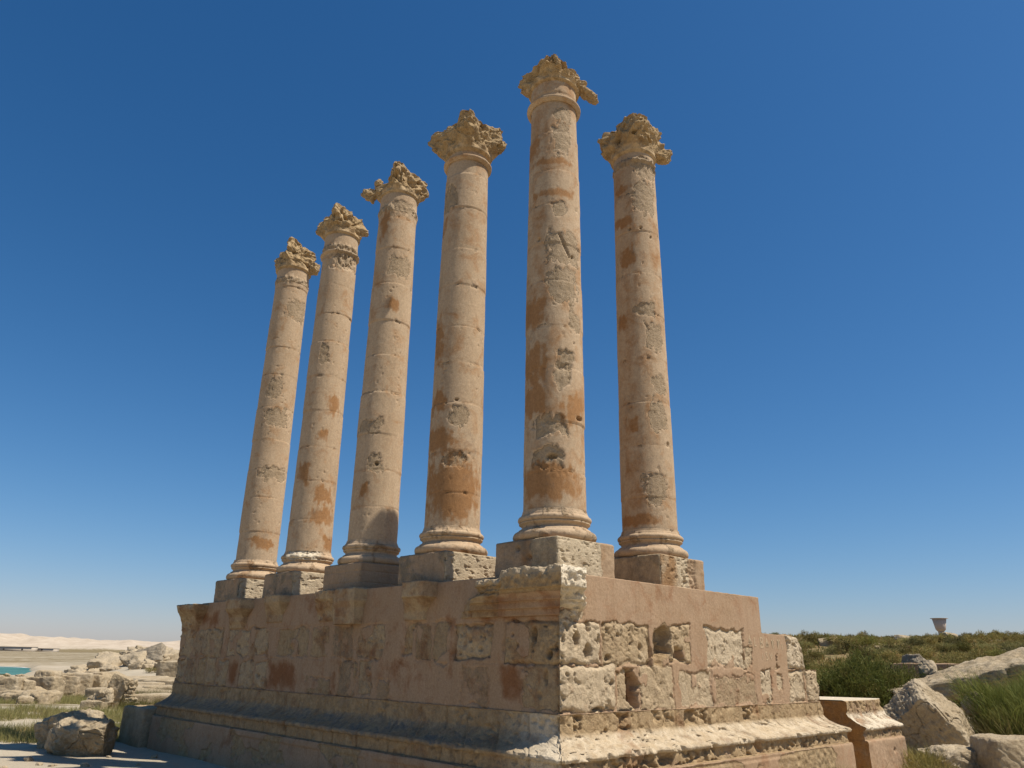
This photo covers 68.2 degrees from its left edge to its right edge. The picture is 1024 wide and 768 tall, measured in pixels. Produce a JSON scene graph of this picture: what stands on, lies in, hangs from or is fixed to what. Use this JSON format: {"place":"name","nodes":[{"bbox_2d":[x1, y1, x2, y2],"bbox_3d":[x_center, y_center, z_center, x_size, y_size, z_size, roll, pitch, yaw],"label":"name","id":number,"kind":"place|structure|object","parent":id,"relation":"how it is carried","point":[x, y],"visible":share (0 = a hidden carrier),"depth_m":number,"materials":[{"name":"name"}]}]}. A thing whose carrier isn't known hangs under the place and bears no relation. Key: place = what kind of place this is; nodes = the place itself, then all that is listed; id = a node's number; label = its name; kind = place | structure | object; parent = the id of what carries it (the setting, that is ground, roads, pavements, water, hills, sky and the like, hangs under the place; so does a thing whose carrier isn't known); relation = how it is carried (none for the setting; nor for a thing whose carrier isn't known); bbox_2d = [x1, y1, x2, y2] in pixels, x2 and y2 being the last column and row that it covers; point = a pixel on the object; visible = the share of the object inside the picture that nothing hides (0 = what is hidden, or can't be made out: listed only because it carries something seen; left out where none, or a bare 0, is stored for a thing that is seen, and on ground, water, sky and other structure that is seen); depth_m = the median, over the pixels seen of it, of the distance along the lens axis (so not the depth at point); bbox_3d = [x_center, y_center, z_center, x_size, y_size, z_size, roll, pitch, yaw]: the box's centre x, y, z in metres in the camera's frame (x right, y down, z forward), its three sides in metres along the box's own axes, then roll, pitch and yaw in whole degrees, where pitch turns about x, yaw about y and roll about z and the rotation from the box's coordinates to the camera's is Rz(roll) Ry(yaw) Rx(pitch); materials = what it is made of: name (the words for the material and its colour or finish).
{"place":"outdoors","nodes":[
{"label":"outdoors","id":0,"kind":"place"},
{"bbox_2d":[0,666,30,674],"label":"sea","id":1,"kind":"structure","parent":0,"point":[12,670],"depth_m":167.93,"materials":[{"name":"liquid"}]},
{"bbox_2d":[0,633,1006,767],"bbox_3d":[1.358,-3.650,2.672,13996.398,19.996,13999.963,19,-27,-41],"label":"ground","id":2,"kind":"structure","parent":0,"point":[75,651],"depth_m":62.55,"materials":[{"name":"sand"}]},
{"bbox_2d":[0,690,23,694],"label":"rubble stone","id":3,"kind":"object","parent":2,"relation":"on","point":[11,691],"visible":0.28,"depth_m":30.97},
{"bbox_2d":[3,692,21,702],"bbox_3d":[-18.625,11.943,28.561,0.877,0.588,0.696,0,-20,3],"label":"rubble stone","id":4,"kind":"object","parent":2,"relation":"on","point":[16,695],"visible":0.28,"depth_m":28.33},
{"bbox_2d":[0,676,26,690],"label":"stone block","id":5,"kind":"structure","parent":2,"relation":"on","point":[12,683],"depth_m":32.94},
{"bbox_2d":[0,646,37,651],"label":"building","id":6,"kind":"structure","parent":2,"relation":"on","point":[12,648],"depth_m":446.80,"materials":[{"name":"beige paint"}]},
{"bbox_2d":[16,695,33,703],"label":"rubble stone","id":7,"kind":"object","parent":2,"relation":"on","point":[24,699],"visible":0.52,"depth_m":26.95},
{"bbox_2d":[23,756,33,761],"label":"pebble","id":8,"kind":"object","parent":2,"relation":"on","point":[28,758],"visible":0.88,"depth_m":14.25,"materials":[{"name":"stone"}]},
{"bbox_2d":[22,679,35,690],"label":"stone block","id":9,"kind":"structure","parent":2,"relation":"on","point":[29,684],"depth_m":33.68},
{"bbox_2d":[20,690,52,703],"bbox_3d":[-17.504,11.692,27.962,1.108,0.732,0.861,-3,-20,10],"label":"rubble stone","id":10,"kind":"object","parent":2,"relation":"on","point":[27,692],"visible":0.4,"depth_m":27.89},
{"bbox_2d":[26,676,65,695],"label":"stone block","id":11,"kind":"structure","parent":2,"relation":"on","point":[58,683],"depth_m":34.73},
{"bbox_2d":[30,690,62,703],"bbox_3d":[-17.236,11.707,28.006,0.813,0.684,0.998,-4,-21,12],"label":"rubble stone","id":12,"kind":"object","parent":2,"relation":"on","point":[55,695],"visible":0.56,"depth_m":27.76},
{"bbox_2d":[37,648,58,651],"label":"building","id":13,"kind":"structure","parent":2,"relation":"on","point":[48,650],"depth_m":453.79,"materials":[{"name":"beige paint"}]},
{"bbox_2d":[34,670,62,676],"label":"stone block","id":14,"kind":"structure","parent":2,"relation":"on","point":[40,673],"depth_m":35.12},
{"bbox_2d":[0,694,134,743],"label":"bank grass","id":15,"kind":"structure","parent":2,"relation":"on","point":[15,734],"depth_m":21.37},
{"bbox_2d":[34,708,106,748],"bbox_3d":[-9.568,7.446,16.367,1.400,0.739,0.969,-11,-14,-8],"label":"boulder","id":16,"kind":"object","parent":2,"relation":"on","point":[43,727],"visible":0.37,"depth_m":16.20,"materials":[{"name":"stone"}]},
{"bbox_2d":[62,675,80,697],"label":"stone block","id":17,"kind":"structure","parent":2,"relation":"on","point":[72,686],"depth_m":35.67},
{"bbox_2d":[64,669,83,672],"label":"rubble stone","id":18,"kind":"object","parent":2,"relation":"on","point":[71,671],"visible":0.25,"depth_m":68.20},
{"bbox_2d":[62,672,93,697],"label":"stone block","id":19,"kind":"structure","parent":2,"relation":"on","point":[86,679],"depth_m":36.33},
{"bbox_2d":[70,664,87,669],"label":"rubble stone","id":20,"kind":"object","parent":2,"relation":"on","point":[73,667],"visible":0.17,"depth_m":73.22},
{"bbox_2d":[44,714,119,755],"bbox_3d":[-8.843,7.243,15.478,1.352,0.863,1.086,5,-26,2],"label":"boulder","id":21,"kind":"object","parent":2,"relation":"on","point":[75,735],"visible":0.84,"depth_m":15.19,"materials":[{"name":"stone"}]},
{"bbox_2d":[67,672,107,687],"bbox_3d":[-21.001,14.865,37.085,1.950,1.294,0.898,1,-23,7],"label":"stone block","id":22,"kind":"object","parent":2,"relation":"on","point":[99,680],"depth_m":36.90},
{"bbox_2d":[84,668,100,672],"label":"rubble stone","id":23,"kind":"object","parent":2,"relation":"on","point":[93,670],"visible":0.38,"depth_m":69.21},
{"bbox_2d":[79,700,107,709],"bbox_3d":[-13.527,10.478,24.473,0.758,0.458,0.491,0,-20,2],"label":"stone block","id":24,"kind":"object","parent":2,"relation":"on","point":[88,703],"depth_m":24.31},
{"bbox_2d":[86,687,113,705],"bbox_3d":[-13.798,10.516,25.364,0.900,0.582,0.634,-7,-4,-7],"label":"boulder","id":25,"kind":"object","parent":2,"relation":"on","point":[106,695],"visible":0.69,"depth_m":25.17,"materials":[{"name":"stone"}]},
{"bbox_2d":[86,654,121,669],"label":"rubble stone","id":26,"kind":"object","parent":2,"relation":"on","point":[106,660],"visible":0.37,"depth_m":72.33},
{"bbox_2d":[91,671,119,683],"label":"stone block","id":27,"kind":"structure","parent":2,"relation":"on","point":[107,673],"depth_m":38.02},
{"bbox_2d":[100,665,113,671],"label":"rubble stone","id":28,"kind":"object","parent":2,"relation":"on","point":[105,668],"visible":0.52,"depth_m":69.69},
{"bbox_2d":[95,651,119,657],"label":"rubble stone","id":29,"kind":"object","parent":2,"relation":"on","point":[101,654],"visible":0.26,"depth_m":87.92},
{"bbox_2d":[107,673,133,707],"bbox_3d":[-13.435,10.530,25.590,0.659,1.351,0.400,20,-15,5],"label":"stone block","id":30,"kind":"object","parent":2,"relation":"on","point":[117,680],"depth_m":25.52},
{"bbox_2d":[85,687,160,698],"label":"stone slab","id":31,"kind":"structure","parent":2,"relation":"on","point":[90,691],"depth_m":32.28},
{"bbox_2d":[120,679,138,704],"bbox_3d":[-13.002,10.617,25.641,0.568,1.149,0.605,-7,-16,22],"label":"stone block","id":32,"kind":"object","parent":2,"relation":"on","point":[130,689],"depth_m":25.54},
{"bbox_2d":[119,651,146,665],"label":"rubble stone","id":33,"kind":"object","parent":2,"relation":"on","point":[130,658],"visible":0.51,"depth_m":71.18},
{"bbox_2d":[128,661,145,669],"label":"rubble stone","id":34,"kind":"object","parent":2,"relation":"on","point":[136,665],"visible":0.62,"depth_m":67.71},
{"bbox_2d":[118,705,156,747],"bbox_3d":[-8.336,7.957,17.477,0.988,0.985,1.334,19,-27,-41],"label":"stone block","id":35,"kind":"object","parent":2,"relation":"on","point":[135,725],"depth_m":16.99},
{"bbox_2d":[115,694,161,710],"bbox_3d":[-12.212,10.629,25.087,2.153,0.918,2.325,7,-21,-15],"label":"weed","id":36,"kind":"object","parent":2,"relation":"on","point":[136,703],"visible":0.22,"depth_m":25.00,"materials":[{"name":"green plant"}]},
{"bbox_2d":[133,678,150,681],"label":"stone slab","id":37,"kind":"structure","parent":2,"relation":"on","point":[140,679],"depth_m":49.69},
{"bbox_2d":[122,642,165,666],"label":"stone slab","id":38,"kind":"structure","parent":2,"relation":"on","point":[156,652],"depth_m":71.71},
{"bbox_2d":[142,664,153,668],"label":"rubble stone","id":39,"kind":"object","parent":2,"relation":"on","point":[144,666],"visible":0.66,"depth_m":67.75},
{"bbox_2d":[145,667,155,672],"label":"shrub","id":40,"kind":"object","parent":2,"relation":"on","point":[150,670],"visible":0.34,"depth_m":65.01,"materials":[{"name":"green plant"}]},
{"bbox_2d":[138,682,164,684],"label":"stone slab","id":41,"kind":"structure","parent":2,"relation":"on","point":[159,683],"depth_m":45.71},
{"bbox_2d":[136,693,170,704],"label":"stone slab","id":42,"kind":"structure","parent":2,"relation":"on","point":[149,696],"depth_m":28.30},
{"bbox_2d":[135,687,171,693],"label":"weed","id":43,"kind":"object","parent":2,"relation":"on","point":[143,690],"visible":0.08,"depth_m":30.26,"materials":[{"name":"green plant"}]},
{"bbox_2d":[142,685,171,689],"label":"stone slab","id":44,"kind":"structure","parent":2,"relation":"on","point":[163,687],"depth_m":37.64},
{"bbox_2d":[143,679,173,684],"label":"stone slab","id":45,"kind":"structure","parent":2,"relation":"on","point":[167,682],"depth_m":47.67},
{"bbox_2d":[145,690,171,692],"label":"stone slab","id":46,"kind":"structure","parent":2,"relation":"on","point":[160,691],"depth_m":31.68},
{"bbox_2d":[142,676,175,677],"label":"stone slab","id":47,"kind":"structure","parent":2,"relation":"on","point":[158,677],"depth_m":53.04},
{"bbox_2d":[147,677,174,679],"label":"stone slab","id":48,"kind":"structure","parent":2,"relation":"on","point":[162,678],"depth_m":50.75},
{"bbox_2d":[156,661,177,676],"bbox_3d":[-27.292,22.883,60.279,2.060,1.587,1.298,0,-20,4],"label":"stone block","id":49,"kind":"object","parent":2,"relation":"on","point":[166,668],"depth_m":59.79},
{"bbox_2d":[163,650,178,660],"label":"rubble stone","id":50,"kind":"object","parent":2,"relation":"on","point":[173,655],"visible":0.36,"depth_m":72.97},
{"bbox_2d":[147,563,855,767],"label":"temple podium","id":51,"kind":"object","parent":2,"relation":"on","point":[555,665],"visible":0.99,"depth_m":11.37,"materials":[{"name":"stone"}]},
{"bbox_2d":[214,237,319,601],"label":"stone column","id":52,"kind":"structure","parent":51,"relation":"on","point":[255,561],"depth_m":17.96,"materials":[{"name":"stone"}]},
{"bbox_2d":[262,203,368,597],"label":"stone column","id":53,"kind":"structure","parent":51,"relation":"on","point":[341,231],"depth_m":16.34,"materials":[{"name":"stone"}]},
{"bbox_2d":[323,161,428,589],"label":"stone column","id":54,"kind":"structure","parent":51,"relation":"on","point":[371,551],"depth_m":14.73,"materials":[{"name":"stone"}]},
{"bbox_2d":[397,109,506,585],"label":"stone column","id":55,"kind":"structure","parent":51,"relation":"on","point":[468,147],"depth_m":13.13,"materials":[{"name":"stone"}]},
{"bbox_2d":[495,54,614,577],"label":"stone column","id":56,"kind":"structure","parent":51,"relation":"on","point":[554,521],"depth_m":11.49,"materials":[{"name":"stone"}]},
{"bbox_2d":[597,113,704,589],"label":"stone column","id":57,"kind":"structure","parent":51,"relation":"on","point":[650,539],"depth_m":13.07,"materials":[{"name":"stone"}]},
{"bbox_2d":[803,655,812,665],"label":"shrub","id":58,"kind":"object","parent":2,"relation":"on","point":[805,660],"visible":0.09,"depth_m":49.82,"materials":[{"name":"green plant"}]},
{"bbox_2d":[798,638,826,658],"bbox_3d":[23.477,21.918,62.079,4.413,2.088,3.222,-16,-26,39],"label":"shrub","id":59,"kind":"object","parent":2,"relation":"on","point":[804,643],"visible":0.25,"depth_m":61.68,"materials":[{"name":"green plant"}]},
{"bbox_2d":[800,630,826,644],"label":"shrub","id":60,"kind":"object","parent":2,"relation":"on","point":[811,637],"visible":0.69,"depth_m":85.20,"materials":[{"name":"green plant"}]},
{"bbox_2d":[805,649,828,659],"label":"shrub","id":61,"kind":"object","parent":2,"relation":"on","point":[817,653],"visible":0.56,"depth_m":61.53,"materials":[{"name":"green plant"}]},
{"bbox_2d":[808,661,833,671],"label":"shrub","id":62,"kind":"object","parent":2,"relation":"on","point":[816,667],"visible":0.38,"depth_m":47.97,"materials":[{"name":"green plant"}]},
{"bbox_2d":[817,637,838,645],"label":"stone block","id":63,"kind":"structure","parent":2,"relation":"on","point":[824,643],"depth_m":83.02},
{"bbox_2d":[813,633,846,644],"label":"shrub","id":64,"kind":"object","parent":2,"relation":"on","point":[827,637],"visible":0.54,"depth_m":83.11,"materials":[{"name":"green plant"}]},
{"bbox_2d":[822,644,843,654],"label":"shrub","id":65,"kind":"object","parent":2,"relation":"on","point":[828,649],"visible":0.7,"depth_m":67.16,"materials":[{"name":"green plant"}]},
{"bbox_2d":[829,634,855,645],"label":"shrub","id":66,"kind":"object","parent":2,"relation":"on","point":[836,641],"visible":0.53,"depth_m":81.14,"materials":[{"name":"green plant"}]},
{"bbox_2d":[844,632,865,640],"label":"shrub","id":67,"kind":"object","parent":2,"relation":"on","point":[861,633],"visible":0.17,"depth_m":85.67,"materials":[{"name":"green plant"}]},
{"bbox_2d":[819,696,908,767],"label":"stair pedestal","id":68,"kind":"object","parent":2,"relation":"on","point":[875,737],"visible":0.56,"depth_m":14.46,"materials":[{"name":"stone"}]},
{"bbox_2d":[852,630,887,648],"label":"shrub","id":69,"kind":"object","parent":2,"relation":"on","point":[871,640],"visible":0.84,"depth_m":75.53,"materials":[{"name":"green plant"}]},
{"bbox_2d":[816,644,928,707],"bbox_3d":[10.764,9.280,22.904,3.884,2.716,4.141,-12,-24,32],"label":"bush","id":70,"kind":"object","parent":2,"relation":"on","point":[856,675],"visible":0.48,"depth_m":22.33,"materials":[{"name":"green plant"}]},
{"bbox_2d":[834,636,917,661],"bbox_3d":[28.468,20.817,59.038,7.460,2.250,4.339,0,-20,3],"label":"shrub","id":71,"kind":"object","parent":2,"relation":"on","point":[846,645],"visible":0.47,"depth_m":58.50,"materials":[{"name":"green plant"}]},
{"bbox_2d":[862,645,890,659],"bbox_3d":[28.082,20.726,57.885,2.348,1.705,2.642,-8,-22,23],"label":"shrub","id":72,"kind":"object","parent":2,"relation":"on","point":[876,651],"visible":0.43,"depth_m":57.64,"materials":[{"name":"green plant"}]},
{"bbox_2d":[872,653,901,664],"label":"shrub","id":73,"kind":"object","parent":2,"relation":"on","point":[894,658],"visible":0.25,"depth_m":52.40,"materials":[{"name":"green plant"}]},
{"bbox_2d":[877,649,903,660],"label":"shrub","id":74,"kind":"object","parent":2,"relation":"on","point":[888,653],"visible":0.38,"depth_m":56.01,"materials":[{"name":"green plant"}]},
{"bbox_2d":[761,632,1022,666],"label":"scrub cover","id":75,"kind":"object","parent":2,"relation":"on","point":[828,658],"visible":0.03,"depth_m":73.27,"materials":[{"name":"green plant"}]},
{"bbox_2d":[880,645,906,653],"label":"shrub","id":76,"kind":"object","parent":2,"relation":"on","point":[894,648],"visible":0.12,"depth_m":58.69,"materials":[{"name":"green plant"}]},
{"bbox_2d":[893,635,910,639],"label":"stone block","id":77,"kind":"structure","parent":2,"relation":"on","point":[899,636],"depth_m":97.85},
{"bbox_2d":[901,654,925,662],"bbox_3d":[21.653,15.288,40.832,1.272,1.231,1.460,-12,-41,32],"label":"boulder","id":78,"kind":"object","parent":2,"relation":"on","point":[911,658],"visible":0.35,"depth_m":40.64,"materials":[{"name":"stone"}]},
{"bbox_2d":[901,636,928,646],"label":"shrub","id":79,"kind":"object","parent":2,"relation":"on","point":[915,642],"visible":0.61,"depth_m":76.68,"materials":[{"name":"green plant"}]},
{"bbox_2d":[897,643,934,653],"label":"shrub","id":80,"kind":"object","parent":2,"relation":"on","point":[916,647],"visible":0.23,"depth_m":66.39,"materials":[{"name":"green plant"}]},
{"bbox_2d":[918,660,937,676],"bbox_3d":[12.606,8.872,22.970,0.510,0.953,0.551,0,-25,19],"label":"stone block","id":81,"kind":"object","parent":2,"relation":"on","point":[929,667],"depth_m":22.90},
{"bbox_2d":[916,634,940,644],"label":"shrub","id":82,"kind":"object","parent":2,"relation":"on","point":[933,640],"visible":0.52,"depth_m":81.26,"materials":[{"name":"green plant"}]},
{"bbox_2d":[883,678,974,755],"bbox_3d":[9.790,8.061,17.491,1.922,1.434,1.436,34,17,8],"label":"boulder","id":83,"kind":"object","parent":2,"relation":"on","point":[919,710],"visible":0.59,"depth_m":17.22,"materials":[{"name":"stone"}]},
{"bbox_2d":[898,759,964,767],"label":"weed","id":84,"kind":"object","parent":2,"relation":"on","point":[930,766],"visible":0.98,"depth_m":14.21,"materials":[{"name":"green plant"}]},
{"bbox_2d":[901,737,964,767],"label":"weed","id":85,"kind":"object","parent":2,"relation":"on","point":[919,759],"visible":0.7,"depth_m":14.64,"materials":[{"name":"green plant"}]},
{"bbox_2d":[912,644,964,660],"bbox_3d":[32.145,20.417,57.102,3.616,1.597,3.028,-7,-21,20],"label":"shrub","id":86,"kind":"object","parent":2,"relation":"on","point":[924,653],"visible":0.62,"depth_m":57.25,"materials":[{"name":"green plant"}]},
{"bbox_2d":[930,618,947,633],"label":"water tower","id":87,"kind":"structure","parent":2,"relation":"on","point":[939,624],"depth_m":417.68,"materials":[{"name":"concrete"}]},
{"bbox_2d":[926,653,965,663],"bbox_3d":[28.438,18.260,49.608,2.849,1.490,3.403,-8,-22,24],"label":"shrub","id":88,"kind":"object","parent":2,"relation":"on","point":[949,657],"visible":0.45,"depth_m":49.85,"materials":[{"name":"green plant"}]},
{"bbox_2d":[916,744,979,767],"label":"stone block","id":89,"kind":"object","parent":2,"relation":"on","point":[961,753],"depth_m":14.66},
{"bbox_2d":[936,642,959,652],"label":"shrub","id":90,"kind":"object","parent":2,"relation":"on","point":[949,647],"visible":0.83,"depth_m":66.01,"materials":[{"name":"green plant"}]},
{"bbox_2d":[932,653,968,661],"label":"shrub","id":91,"kind":"object","parent":2,"relation":"on","point":[946,656],"visible":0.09,"depth_m":52.00,"materials":[{"name":"green plant"}]},
{"bbox_2d":[934,643,967,652],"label":"shrub","id":92,"kind":"object","parent":2,"relation":"on","point":[938,648],"visible":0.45,"depth_m":66.56,"materials":[{"name":"green plant"}]},
{"bbox_2d":[940,634,964,644],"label":"shrub","id":93,"kind":"object","parent":2,"relation":"on","point":[950,641],"visible":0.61,"depth_m":79.24,"materials":[{"name":"green plant"}]},
{"bbox_2d":[891,663,1018,688],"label":"wall","id":94,"kind":"structure","parent":2,"relation":"on","point":[943,666],"depth_m":33.37,"materials":[{"name":"stone"}]},
{"bbox_2d":[887,647,1023,701],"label":"stone slab","id":95,"kind":"structure","parent":2,"relation":"on","point":[986,664],"depth_m":20.70,"materials":[{"name":"stone"}]},
{"bbox_2d":[934,630,987,643],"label":"shrub","id":96,"kind":"object","parent":2,"relation":"on","point":[969,638],"visible":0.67,"depth_m":83.38,"materials":[{"name":"green plant"}]},
{"bbox_2d":[955,641,976,650],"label":"shrub","id":97,"kind":"object","parent":2,"relation":"on","point":[960,645],"visible":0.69,"depth_m":65.89,"materials":[{"name":"green plant"}]},
{"bbox_2d":[956,648,987,660],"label":"shrub","id":98,"kind":"object","parent":2,"relation":"on","point":[976,654],"visible":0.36,"depth_m":53.31,"materials":[{"name":"green plant"}]},
{"bbox_2d":[960,692,985,715],"bbox_3d":[11.346,7.838,18.581,0.615,0.546,0.668,-7,-22,22],"label":"shrub","id":99,"kind":"object","parent":2,"relation":"on","point":[966,709],"visible":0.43,"depth_m":18.37,"materials":[{"name":"plant"}]},
{"bbox_2d":[938,652,1023,734],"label":"reed clump","id":100,"kind":"object","parent":2,"relation":"on","point":[1002,713],"visible":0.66,"depth_m":17.96,"materials":[{"name":"green plant"}]},
{"bbox_2d":[964,644,998,654],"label":"shrub","id":101,"kind":"object","parent":2,"relation":"on","point":[978,648],"visible":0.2,"depth_m":58.40,"materials":[{"name":"green plant"}]},
{"bbox_2d":[974,632,1003,643],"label":"shrub","id":102,"kind":"object","parent":2,"relation":"on","point":[991,637],"visible":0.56,"depth_m":85.14,"materials":[{"name":"green plant"}]},
{"bbox_2d":[975,642,1002,649],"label":"shrub","id":103,"kind":"object","parent":2,"relation":"on","point":[986,645],"visible":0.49,"depth_m":65.76,"materials":[{"name":"green plant"}]},
{"bbox_2d":[975,645,1005,655],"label":"shrub","id":104,"kind":"object","parent":2,"relation":"on","point":[993,653],"visible":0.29,"depth_m":54.15,"materials":[{"name":"green plant"}]},
{"bbox_2d":[969,733,1023,767],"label":"stone block","id":105,"kind":"object","parent":2,"relation":"on","point":[997,751],"depth_m":14.19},
{"bbox_2d":[991,629,1023,640],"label":"shrub","id":106,"kind":"object","parent":2,"relation":"on","point":[1016,636],"visible":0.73,"depth_m":87.48,"materials":[{"name":"green plant"}]},
{"bbox_2d":[1000,642,1023,651],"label":"shrub","id":107,"kind":"object","parent":2,"relation":"on","point":[1010,649],"visible":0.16,"depth_m":57.78,"materials":[{"name":"green plant"}]},
{"bbox_2d":[1003,640,1023,647],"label":"shrub","id":108,"kind":"object","parent":2,"relation":"on","point":[1013,644],"visible":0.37,"depth_m":64.11,"materials":[{"name":"green plant"}]},
{"bbox_2d":[0,0,1023,641],"label":"sky","id":109,"kind":"structure","parent":0,"point":[840,194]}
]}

